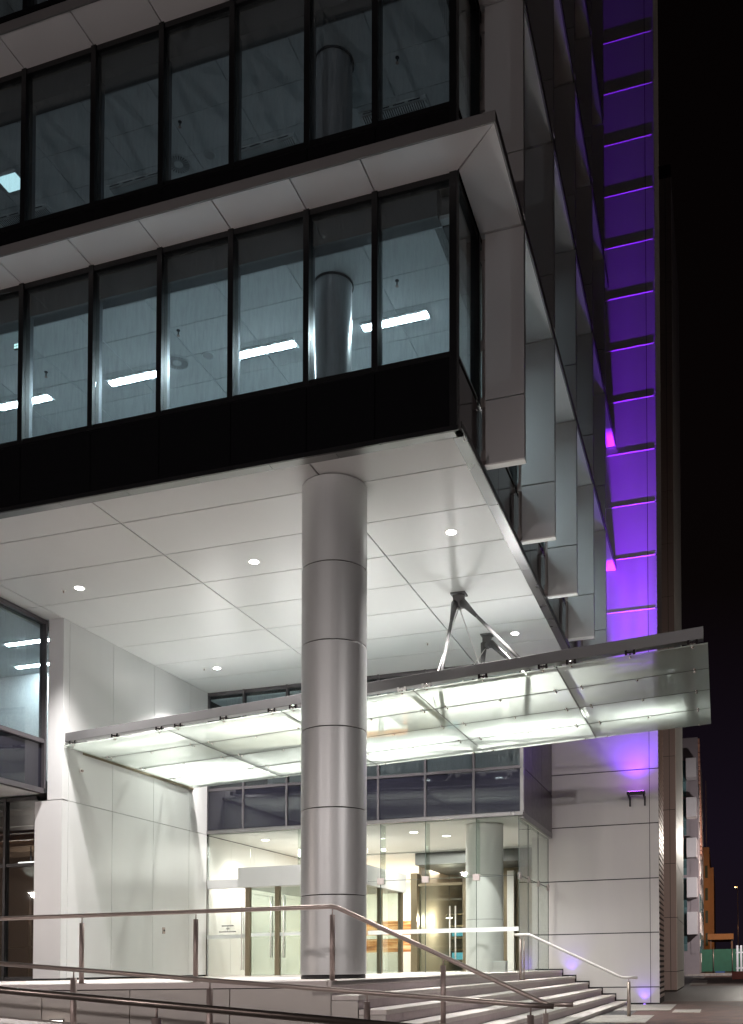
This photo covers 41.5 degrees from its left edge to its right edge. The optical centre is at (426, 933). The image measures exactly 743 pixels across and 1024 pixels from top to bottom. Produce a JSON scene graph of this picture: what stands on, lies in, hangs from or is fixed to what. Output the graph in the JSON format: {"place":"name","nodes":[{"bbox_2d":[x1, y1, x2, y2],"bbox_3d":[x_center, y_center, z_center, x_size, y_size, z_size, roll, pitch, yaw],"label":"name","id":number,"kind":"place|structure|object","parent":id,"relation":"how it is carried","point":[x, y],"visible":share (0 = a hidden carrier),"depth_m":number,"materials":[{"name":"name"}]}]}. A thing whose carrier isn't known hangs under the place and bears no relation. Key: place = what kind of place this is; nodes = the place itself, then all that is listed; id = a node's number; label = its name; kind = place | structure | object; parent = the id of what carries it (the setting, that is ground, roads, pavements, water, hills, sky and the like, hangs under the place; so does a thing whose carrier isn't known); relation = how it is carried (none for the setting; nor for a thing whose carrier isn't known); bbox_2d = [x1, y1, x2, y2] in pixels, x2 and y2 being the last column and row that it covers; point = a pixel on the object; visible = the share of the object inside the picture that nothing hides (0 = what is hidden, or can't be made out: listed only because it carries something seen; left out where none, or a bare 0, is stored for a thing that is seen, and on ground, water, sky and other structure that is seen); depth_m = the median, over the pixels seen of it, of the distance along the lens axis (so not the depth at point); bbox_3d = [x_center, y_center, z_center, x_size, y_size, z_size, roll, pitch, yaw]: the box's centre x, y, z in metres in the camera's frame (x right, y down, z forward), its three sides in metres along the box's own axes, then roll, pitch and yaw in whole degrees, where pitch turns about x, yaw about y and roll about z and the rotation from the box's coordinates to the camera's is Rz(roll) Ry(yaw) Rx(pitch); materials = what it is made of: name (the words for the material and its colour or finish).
{"place":"outdoors","nodes":[
{"label":"outdoors","id":0,"kind":"place"},
{"bbox_2d":[366,920,410,971],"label":"timber feature wall","id":1,"kind":"structure","parent":0,"point":[390,953],"depth_m":38.90,"materials":[{"name":"beige wood"}]},
{"bbox_2d":[207,0,742,948],"label":"sky","id":2,"kind":"structure","parent":0,"point":[700,42],"materials":[{"name":"black"}]},
{"bbox_2d":[493,961,507,971],"bbox_3d":[2.080,0.937,27.515,0.370,0.316,0.320,-1,-2,17],"label":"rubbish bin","id":3,"kind":"object","parent":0,"point":[500,966],"visible":0.94,"depth_m":27.38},
{"bbox_2d":[332,971,742,1023],"bbox_3d":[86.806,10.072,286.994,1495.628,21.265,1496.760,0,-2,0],"label":"ground","id":4,"kind":"structure","parent":0,"point":[687,992],"depth_m":39.18,"materials":[{"name":"concrete"}]},
{"bbox_2d":[0,1016,87,1023],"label":"ramp","id":5,"kind":"structure","parent":4,"relation":"on","point":[9,1020],"depth_m":14.46,"materials":[{"name":"grey concrete"}]},
{"bbox_2d":[0,986,412,1023],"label":"ramp handrail","id":6,"kind":"object","parent":5,"relation":"on","point":[268,1014],"visible":1,"depth_m":7.16,"materials":[{"name":"metal"}]},
{"bbox_2d":[0,961,553,1023],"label":"ramp handrail","id":7,"kind":"object","parent":5,"relation":"on","point":[209,1001],"visible":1,"depth_m":10.97,"materials":[{"name":"metal"}]},
{"bbox_2d":[0,981,385,1023],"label":"ramp wall","id":8,"kind":"structure","parent":4,"relation":"on","point":[251,997],"depth_m":14.26,"materials":[{"name":"concrete"}]},
{"bbox_2d":[0,0,683,1004],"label":"office building","id":9,"kind":"structure","parent":4,"relation":"on","point":[500,208],"depth_m":20.42,"materials":[{"name":"white metal"}]},
{"bbox_2d":[0,285,18,446],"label":"window","id":10,"kind":"structure","parent":9,"relation":"in","point":[12,292],"depth_m":17.98,"materials":[{"name":"black metal"}]},
{"bbox_2d":[0,169,19,192],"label":"square light","id":11,"kind":"object","parent":9,"relation":"attached to","point":[9,181],"visible":0.75,"depth_m":19.85,"materials":[{"name":"plastic"}]},
{"bbox_2d":[0,71,21,230],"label":"window","id":12,"kind":"structure","parent":9,"relation":"in","point":[12,80],"depth_m":18.12,"materials":[{"name":"black metal"}]},
{"bbox_2d":[0,10,21,19],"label":"window","id":13,"kind":"structure","parent":9,"relation":"in","point":[18,12],"depth_m":18.13,"materials":[{"name":"black metal"}]},
{"bbox_2d":[1,796,39,980],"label":"shopfront window","id":14,"kind":"structure","parent":9,"relation":"in","point":[6,802],"depth_m":23.76,"materials":[{"name":"black metal"}]},
{"bbox_2d":[0,597,47,793],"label":"bay window","id":15,"kind":"structure","parent":9,"relation":"in","point":[22,755],"depth_m":22.93,"materials":[{"name":"grey metal"}]},
{"bbox_2d":[2,638,48,646],"bbox_3d":[-9.979,-7.289,24.464,1.330,0.061,0.300,-1,-2,17],"label":"ceiling light","id":16,"kind":"object","parent":9,"relation":"attached to","point":[23,642],"visible":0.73,"depth_m":24.49,"materials":[{"name":"plastic"}]},
{"bbox_2d":[18,846,33,862],"bbox_3d":[-11.621,-2.395,28.685,0.700,0.836,0.300,-1,-2,17],"label":"oval light","id":17,"kind":"object","parent":9,"relation":"hanging from","point":[31,861],"visible":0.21,"depth_m":28.66,"materials":[{"name":"white metal"}]},
{"bbox_2d":[0,203,54,226],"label":"ceiling light","id":18,"kind":"object","parent":9,"relation":"attached to","point":[12,218],"visible":0.56,"depth_m":20.81,"materials":[{"name":"plastic"}]},
{"bbox_2d":[0,392,54,411],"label":"ceiling light","id":19,"kind":"object","parent":9,"relation":"attached to","point":[38,399],"visible":0.69,"depth_m":20.68,"materials":[{"name":"plastic"}]},
{"bbox_2d":[14,662,48,668],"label":"ceiling light","id":20,"kind":"object","parent":9,"relation":"attached to","point":[29,666],"visible":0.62,"depth_m":26.33,"materials":[{"name":"plastic"}]},
{"bbox_2d":[22,0,55,11],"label":"window","id":21,"kind":"structure","parent":9,"relation":"in","point":[27,5],"depth_m":18.01,"materials":[{"name":"black metal"}]},
{"bbox_2d":[17,267,88,443],"bbox_3d":[-6.705,-10.418,17.760,1.490,2.986,0.305,-1,-2,17],"label":"window","id":22,"kind":"structure","parent":9,"relation":"in","point":[25,322],"depth_m":17.84,"materials":[{"name":"black metal"}]},
{"bbox_2d":[20,47,90,225],"bbox_3d":[-6.705,-14.466,17.881,1.490,2.966,0.305,-1,-2,17],"label":"window","id":23,"kind":"structure","parent":9,"relation":"in","point":[28,109],"depth_m":17.96,"materials":[{"name":"black metal"}]},
{"bbox_2d":[73,586,85,590],"bbox_3d":[-7.672,-7.621,21.579,0.275,0.015,0.275,0,-2,0],"label":"downlight","id":24,"kind":"object","parent":9,"relation":"attached to","point":[80,588],"visible":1,"depth_m":21.59,"materials":[{"name":"metal"}]},
{"bbox_2d":[87,249,156,428],"bbox_3d":[-5.327,-10.455,17.343,1.390,2.984,0.305,-1,-2,17],"label":"window","id":25,"kind":"structure","parent":9,"relation":"in","point":[95,305],"depth_m":17.40,"materials":[{"name":"black metal"}]},
{"bbox_2d":[89,24,158,205],"bbox_3d":[-5.327,-14.503,17.464,1.390,2.964,0.305,-1,-2,17],"label":"window","id":26,"kind":"structure","parent":9,"relation":"in","point":[97,91],"depth_m":17.52,"materials":[{"name":"black metal"}]},
{"bbox_2d":[105,368,155,387],"bbox_3d":[-5.894,-11.327,19.917,1.330,0.061,0.300,-1,-2,17],"label":"ceiling light","id":27,"kind":"object","parent":9,"relation":"attached to","point":[132,378],"visible":0.77,"depth_m":19.92,"materials":[{"name":"plastic"}]},
{"bbox_2d":[106,171,157,195],"bbox_3d":[-5.923,-15.371,20.046,1.330,0.067,0.300,-1,-2,17],"label":"ceiling light","id":28,"kind":"object","parent":9,"relation":"attached to","point":[132,184],"visible":0.76,"depth_m":20.03,"materials":[{"name":"plastic"}]},
{"bbox_2d":[170,355,188,369],"bbox_3d":[-4.972,-11.368,19.461,0.470,0.026,0.470,0,-2,0],"label":"air vent","id":29,"kind":"object","parent":9,"relation":"attached to","point":[178,362],"visible":0.82,"depth_m":19.45,"materials":[{"name":"metal"}]},
{"bbox_2d":[171,154,190,173],"bbox_3d":[-4.972,-15.416,19.581,0.470,0.026,0.470,0,-2,0],"label":"air vent","id":30,"kind":"object","parent":9,"relation":"attached to","point":[180,164],"visible":0.85,"depth_m":19.58,"materials":[{"name":"metal"}]},
{"bbox_2d":[156,231,227,414],"bbox_3d":[-4.001,-10.491,16.942,1.380,2.984,0.305,-1,-2,17],"label":"window","id":31,"kind":"structure","parent":9,"relation":"in","point":[163,253],"depth_m":17.00,"materials":[{"name":"black metal"}]},
{"bbox_2d":[157,1,228,186],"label":"window","id":32,"kind":"structure","parent":9,"relation":"in","point":[219,11],"depth_m":17.11,"materials":[{"name":"black metal"}]},
{"bbox_2d":[202,351,213,359],"bbox_3d":[-4.312,-11.388,19.261,0.250,0.018,0.250,0,-2,0],"label":"ceiling speaker","id":33,"kind":"object","parent":9,"relation":"attached to","point":[207,355],"visible":1,"depth_m":19.25,"materials":[{"name":"plastic"}]},
{"bbox_2d":[203,150,215,159],"bbox_3d":[-4.312,-15.436,19.382,0.250,0.018,0.250,0,-2,0],"label":"ceiling speaker","id":34,"kind":"object","parent":9,"relation":"attached to","point":[209,154],"visible":1,"depth_m":19.37,"materials":[{"name":"plastic"}]},
{"bbox_2d":[207,690,242,830],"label":"upper window","id":35,"kind":"structure","parent":9,"relation":"in","point":[224,805],"depth_m":29.69,"materials":[{"name":"grey metal"}]},
{"bbox_2d":[219,889,244,969],"bbox_3d":[-6.003,-0.029,29.540,1.340,2.633,0.186,-1,-2,17],"label":"glass door","id":36,"kind":"structure","parent":9,"relation":"in","point":[227,928],"depth_m":29.45,"materials":[{"name":"glass"}]},
{"bbox_2d":[247,559,260,564],"bbox_3d":[-3.596,-7.732,20.346,0.275,0.016,0.275,0,-2,0],"label":"downlight","id":37,"kind":"object","parent":9,"relation":"attached to","point":[253,561],"visible":1,"depth_m":20.32,"materials":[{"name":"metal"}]},
{"bbox_2d":[242,685,285,828],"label":"upper window","id":38,"kind":"structure","parent":9,"relation":"in","point":[262,805],"depth_m":29.32,"materials":[{"name":"grey glass"}]},
{"bbox_2d":[227,211,302,400],"bbox_3d":[-2.673,-10.527,16.541,1.395,2.984,0.305,-1,-2,17],"label":"window","id":39,"kind":"structure","parent":9,"relation":"in","point":[295,219],"depth_m":16.59,"materials":[{"name":"black metal"}]},
{"bbox_2d":[228,0,303,166],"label":"window","id":40,"kind":"structure","parent":9,"relation":"in","point":[235,6],"depth_m":16.73,"materials":[{"name":"black metal"}]},
{"bbox_2d":[240,337,299,360],"bbox_3d":[-3.157,-11.401,19.089,1.330,0.061,0.300,-1,-2,17],"label":"ceiling light","id":41,"kind":"object","parent":9,"relation":"attached to","point":[269,348],"visible":0.82,"depth_m":19.05,"materials":[{"name":"plastic"}]},
{"bbox_2d":[241,132,299,159],"bbox_3d":[-3.167,-15.446,19.212,1.330,0.067,0.300,-1,-2,17],"label":"ceiling light","id":42,"kind":"object","parent":9,"relation":"attached to","point":[269,145],"visible":0.78,"depth_m":19.15,"materials":[{"name":"plastic"}]},
{"bbox_2d":[0,970,558,984],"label":"landing","id":43,"kind":"object","parent":9,"relation":"attached to","point":[281,977],"visible":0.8,"depth_m":19.63,"materials":[{"name":"concrete"}]},
{"bbox_2d":[0,904,573,1023],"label":"landing handrail","id":44,"kind":"object","parent":43,"relation":"on","point":[332,949],"visible":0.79,"depth_m":13.77,"materials":[{"name":"metal"}]},
{"bbox_2d":[238,864,405,975],"bbox_3d":[-3.097,-0.317,30.125,3.750,3.234,4.383,-1,-2,17],"label":"entrance vestibule","id":45,"kind":"object","parent":43,"relation":"on","point":[278,881],"visible":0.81,"depth_m":28.57,"materials":[{"name":"white metal"}]},
{"bbox_2d":[269,887,272,957],"bbox_3d":[-4.779,-0.054,28.526,0.790,2.564,0.156,-1,-2,17],"label":"door leaf","id":46,"kind":"structure","parent":45,"relation":"in","point":[269,887],"depth_m":28.40,"materials":[{"name":"grey glass"}]},
{"bbox_2d":[283,886,292,956],"bbox_3d":[-3.736,-0.083,28.211,1.070,2.568,0.156,-1,-2,17],"label":"door leaf","id":47,"kind":"structure","parent":45,"relation":"in","point":[284,917],"depth_m":28.37,"materials":[{"name":"grey glass"}]},
{"bbox_2d":[300,474,366,978],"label":"column","id":48,"kind":"structure","parent":43,"relation":"on","point":[334,714],"depth_m":16.71,"materials":[{"name":"metal"}]},
{"bbox_2d":[466,822,503,971],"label":"lobby column","id":49,"kind":"structure","parent":43,"relation":"on","point":[490,912],"depth_m":28.05,"materials":[{"name":"white metal"}]},
{"bbox_2d":[285,683,300,825],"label":"upper window","id":50,"kind":"structure","parent":9,"relation":"in","point":[292,790],"depth_m":29.03,"materials":[{"name":"grey glass"}]},
{"bbox_2d":[315,271,353,378],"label":"office column","id":51,"kind":"structure","parent":9,"relation":"in","point":[333,320],"depth_m":17.03,"materials":[{"name":"grey metal"}]},
{"bbox_2d":[316,45,353,138],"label":"office column","id":52,"kind":"structure","parent":9,"relation":"in","point":[334,75],"depth_m":17.15,"materials":[{"name":"grey metal"}]},
{"bbox_2d":[303,193,371,384],"bbox_3d":[-1.429,-10.561,16.165,1.205,2.981,0.305,-1,-2,17],"label":"window","id":53,"kind":"structure","parent":9,"relation":"in","point":[364,201],"depth_m":16.19,"materials":[{"name":"black metal"}]},
{"bbox_2d":[304,0,371,145],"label":"window","id":54,"kind":"structure","parent":9,"relation":"in","point":[309,15],"depth_m":16.31,"materials":[{"name":"black metal"}]},
{"bbox_2d":[367,675,376,820],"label":"upper window","id":55,"kind":"structure","parent":9,"relation":"in","point":[372,780],"depth_m":28.29,"materials":[{"name":"grey glass"}]},
{"bbox_2d":[65,591,710,789],"bbox_3d":[-1.014,-6.068,22.989,16.061,3.300,6.230,-1,-2,27],"label":"glass canopy","id":56,"kind":"object","parent":9,"relation":"attached to","point":[421,683],"visible":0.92,"depth_m":21.66,"materials":[{"name":"glass"}]},
{"bbox_2d":[183,734,263,772],"bbox_3d":[-5.521,-4.948,27.170,2.195,0.693,1.416,-1,-2,27],"label":"canopy lamp","id":57,"kind":"object","parent":56,"relation":"attached to","point":[221,738],"visible":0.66,"depth_m":26.46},
{"bbox_2d":[369,703,456,750],"bbox_3d":[-0.205,-5.129,24.482,2.277,0.694,1.410,-1,-2,27],"label":"canopy lamp","id":58,"kind":"object","parent":56,"relation":"attached to","point":[399,711],"visible":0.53,"depth_m":24.01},
{"bbox_2d":[488,684,574,735],"bbox_3d":[2.638,-5.226,23.045,2.205,0.693,1.406,-1,-2,27],"label":"canopy lamp","id":59,"kind":"object","parent":56,"relation":"attached to","point":[528,692],"visible":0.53,"depth_m":22.48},
{"bbox_2d":[601,717,611,720],"bbox_3d":[4.209,-5.031,22.862,0.240,0.090,0.120,-1,-2,17],"label":"soffit uplight","id":60,"kind":"object","parent":56,"relation":"attached to","point":[606,719],"visible":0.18,"depth_m":22.81,"materials":[{"name":"metal"}]},
{"bbox_2d":[620,668,674,719],"bbox_3d":[5.045,-5.309,21.827,1.206,0.678,1.491,-1,-2,23],"label":"canopy lamp","id":61,"kind":"object","parent":56,"relation":"attached to","point":[649,674],"visible":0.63,"depth_m":21.25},
{"bbox_2d":[358,94,429,124],"bbox_3d":[-0.612,-15.515,18.440,1.330,0.067,0.300,-1,-2,17],"label":"ceiling light","id":62,"kind":"object","parent":9,"relation":"attached to","point":[405,106],"visible":0.69,"depth_m":18.36,"materials":[{"name":"plastic"}]},
{"bbox_2d":[359,308,430,333],"bbox_3d":[-0.592,-11.470,18.314,1.330,0.061,0.300,-1,-2,17],"label":"ceiling light","id":63,"kind":"object","parent":9,"relation":"attached to","point":[407,318],"visible":0.88,"depth_m":18.26,"materials":[{"name":"plastic"}]},
{"bbox_2d":[377,670,423,819],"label":"upper window","id":64,"kind":"structure","parent":9,"relation":"in","point":[399,796],"depth_m":28.06,"materials":[{"name":"grey glass"}]},
{"bbox_2d":[371,173,448,370],"bbox_3d":[-0.221,-10.594,15.799,1.320,2.983,0.305,-1,-2,17],"label":"window","id":65,"kind":"structure","parent":9,"relation":"in","point":[378,198],"depth_m":15.83,"materials":[{"name":"black metal"}]},
{"bbox_2d":[372,0,448,125],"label":"window","id":66,"kind":"structure","parent":9,"relation":"in","point":[377,5],"depth_m":15.95,"materials":[{"name":"black metal"}]},
{"bbox_2d":[418,882,461,971],"bbox_3d":[0.512,-0.233,37.141,1.740,3.400,0.160,-1,-2,17],"label":"door","id":67,"kind":"structure","parent":9,"relation":"in","point":[442,884],"depth_m":36.97,"materials":[{"name":"silver metal"}]},
{"bbox_2d":[424,665,471,816],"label":"upper window","id":68,"kind":"structure","parent":9,"relation":"in","point":[449,792],"depth_m":27.64,"materials":[{"name":"grey glass"}]},
{"bbox_2d":[444,529,457,534],"bbox_3d":[0.481,-7.842,19.114,0.275,0.016,0.275,0,-2,0],"label":"downlight","id":69,"kind":"object","parent":9,"relation":"attached to","point":[451,532],"visible":1,"depth_m":19.11,"materials":[{"name":"metal"}]},
{"bbox_2d":[451,913,462,961],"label":"display shelf","id":70,"kind":"object","parent":9,"relation":"in","point":[459,956],"visible":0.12,"depth_m":41.47,"materials":[{"name":"brown metal"}]},
{"bbox_2d":[459,0,479,116],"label":"side window","id":71,"kind":"structure","parent":9,"relation":"in","point":[474,9],"depth_m":16.93,"materials":[{"name":"black metal"}]},
{"bbox_2d":[459,179,480,404],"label":"side window","id":72,"kind":"structure","parent":9,"relation":"in","point":[475,238],"depth_m":16.79,"materials":[{"name":"black metal"}]},
{"bbox_2d":[472,664,519,813],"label":"upper window","id":73,"kind":"structure","parent":9,"relation":"in","point":[494,789],"depth_m":27.25,"materials":[{"name":"grey glass"}]},
{"bbox_2d":[508,465,517,487],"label":"side window","id":74,"kind":"structure","parent":9,"relation":"in","point":[512,469],"depth_m":19.77,"materials":[{"name":"black glass"}]},
{"bbox_2d":[627,791,645,806],"bbox_3d":[6.584,-4.220,30.630,0.560,0.394,0.619,-1,-2,17],"label":"floodlight","id":75,"kind":"object","parent":9,"relation":"attached to","point":[629,793],"visible":1,"depth_m":30.42,"materials":[{"name":"black metal"}]},
{"bbox_2d":[312,970,626,1023],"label":"entrance stairs","id":76,"kind":"structure","parent":4,"relation":"on","point":[404,1011],"depth_m":18.56,"materials":[{"name":"concrete"}]},
{"bbox_2d":[514,933,637,1015],"bbox_3d":[3.653,1.012,24.055,3.021,2.047,0.171,-1,-2,17],"label":"handrail","id":77,"kind":"object","parent":76,"relation":"on","point":[584,960],"visible":0.99,"depth_m":24.12,"materials":[{"name":"metal"}]},
{"bbox_2d":[682,737,703,975],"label":"apartment block","id":78,"kind":"structure","parent":4,"relation":"on","point":[693,880],"depth_m":97.70,"materials":[{"name":"concrete"}]},
{"bbox_2d":[683,761,685,796],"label":"window","id":79,"kind":"structure","parent":78,"relation":"in","point":[684,762],"depth_m":98.09,"materials":[{"name":"glass"}]},
{"bbox_2d":[683,799,685,834],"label":"window","id":80,"kind":"structure","parent":78,"relation":"in","point":[684,800],"depth_m":97.97,"materials":[{"name":"glass"}]},
{"bbox_2d":[683,839,686,874],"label":"window","id":81,"kind":"structure","parent":78,"relation":"in","point":[684,840],"depth_m":97.85,"materials":[{"name":"black glass"}]},
{"bbox_2d":[683,878,686,913],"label":"window","id":82,"kind":"structure","parent":78,"relation":"in","point":[684,879],"depth_m":97.73,"materials":[{"name":"glass"}]},
{"bbox_2d":[684,912,686,950],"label":"window","id":83,"kind":"structure","parent":78,"relation":"in","point":[685,915],"depth_m":97.64,"materials":[{"name":"teal glass"}]},
{"bbox_2d":[690,781,694,796],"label":"balcony door","id":84,"kind":"structure","parent":78,"relation":"in","point":[692,784],"depth_m":97.83,"materials":[{"name":"grey"}]},
{"bbox_2d":[690,820,694,837],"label":"balcony door","id":85,"kind":"structure","parent":78,"relation":"in","point":[692,822],"depth_m":97.73,"materials":[{"name":"grey"}]},
{"bbox_2d":[690,860,695,876],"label":"balcony door","id":86,"kind":"structure","parent":78,"relation":"in","point":[692,862],"depth_m":97.60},
{"bbox_2d":[691,900,695,911],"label":"balcony door","id":87,"kind":"structure","parent":78,"relation":"in","point":[693,902],"depth_m":97.49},
{"bbox_2d":[691,936,695,953],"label":"balcony door","id":88,"kind":"structure","parent":78,"relation":"in","point":[693,938],"depth_m":97.38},
{"bbox_2d":[699,894,700,914],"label":"flank window","id":89,"kind":"structure","parent":78,"relation":"in","point":[699,894],"depth_m":99.71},
{"bbox_2d":[686,973,731,975],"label":"pavement kerb","id":90,"kind":"structure","parent":4,"relation":"on","point":[714,974],"depth_m":94.42,"materials":[{"name":"grey concrete"}]},
{"bbox_2d":[703,781,715,948],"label":"orange lit building","id":91,"kind":"structure","parent":4,"relation":"on","point":[709,902],"depth_m":173.52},
{"bbox_2d":[705,911,707,922],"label":"window","id":92,"kind":"structure","parent":91,"relation":"in","point":[706,912],"depth_m":173.12,"materials":[{"name":"black glass"}]},
{"bbox_2d":[705,888,707,900],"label":"window","id":93,"kind":"structure","parent":91,"relation":"in","point":[706,889],"depth_m":173.21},
{"bbox_2d":[705,866,707,877],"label":"window","id":94,"kind":"structure","parent":91,"relation":"in","point":[706,867],"depth_m":173.34,"materials":[{"name":"black glass"}]},
{"bbox_2d":[708,933,733,948],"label":"entrance awning","id":95,"kind":"object","parent":91,"relation":"attached to","point":[720,938],"visible":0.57,"depth_m":143.97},
{"bbox_2d":[702,947,742,972],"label":"site fence","id":96,"kind":"object","parent":4,"relation":"on","point":[718,960],"visible":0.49,"depth_m":107.22,"materials":[{"name":"green fabric"}]},
{"bbox_2d":[734,886,738,948],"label":"street lamp","id":97,"kind":"object","parent":4,"relation":"on","point":[738,921],"visible":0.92,"depth_m":155.35,"materials":[{"name":"metal"}]},
{"bbox_2d":[615,975,742,1023],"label":"pavement","id":98,"kind":"structure","parent":0,"point":[720,1012],"depth_m":25.28,"materials":[{"name":"concrete"}]},
{"bbox_2d":[580,977,706,1022],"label":"paving inset","id":99,"kind":"object","parent":98,"relation":"in","point":[621,1018],"visible":0.76,"depth_m":25.14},
{"bbox_2d":[732,971,742,978],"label":"red barrier","id":100,"kind":"object","parent":98,"relation":"on","point":[737,974],"visible":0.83,"depth_m":72.37,"materials":[{"name":"plastic"}]},
{"bbox_2d":[736,945,742,970],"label":"white barrier","id":101,"kind":"object","parent":98,"relation":"on","point":[740,967],"visible":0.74,"depth_m":87.60,"materials":[{"name":"plastic"}]}
]}

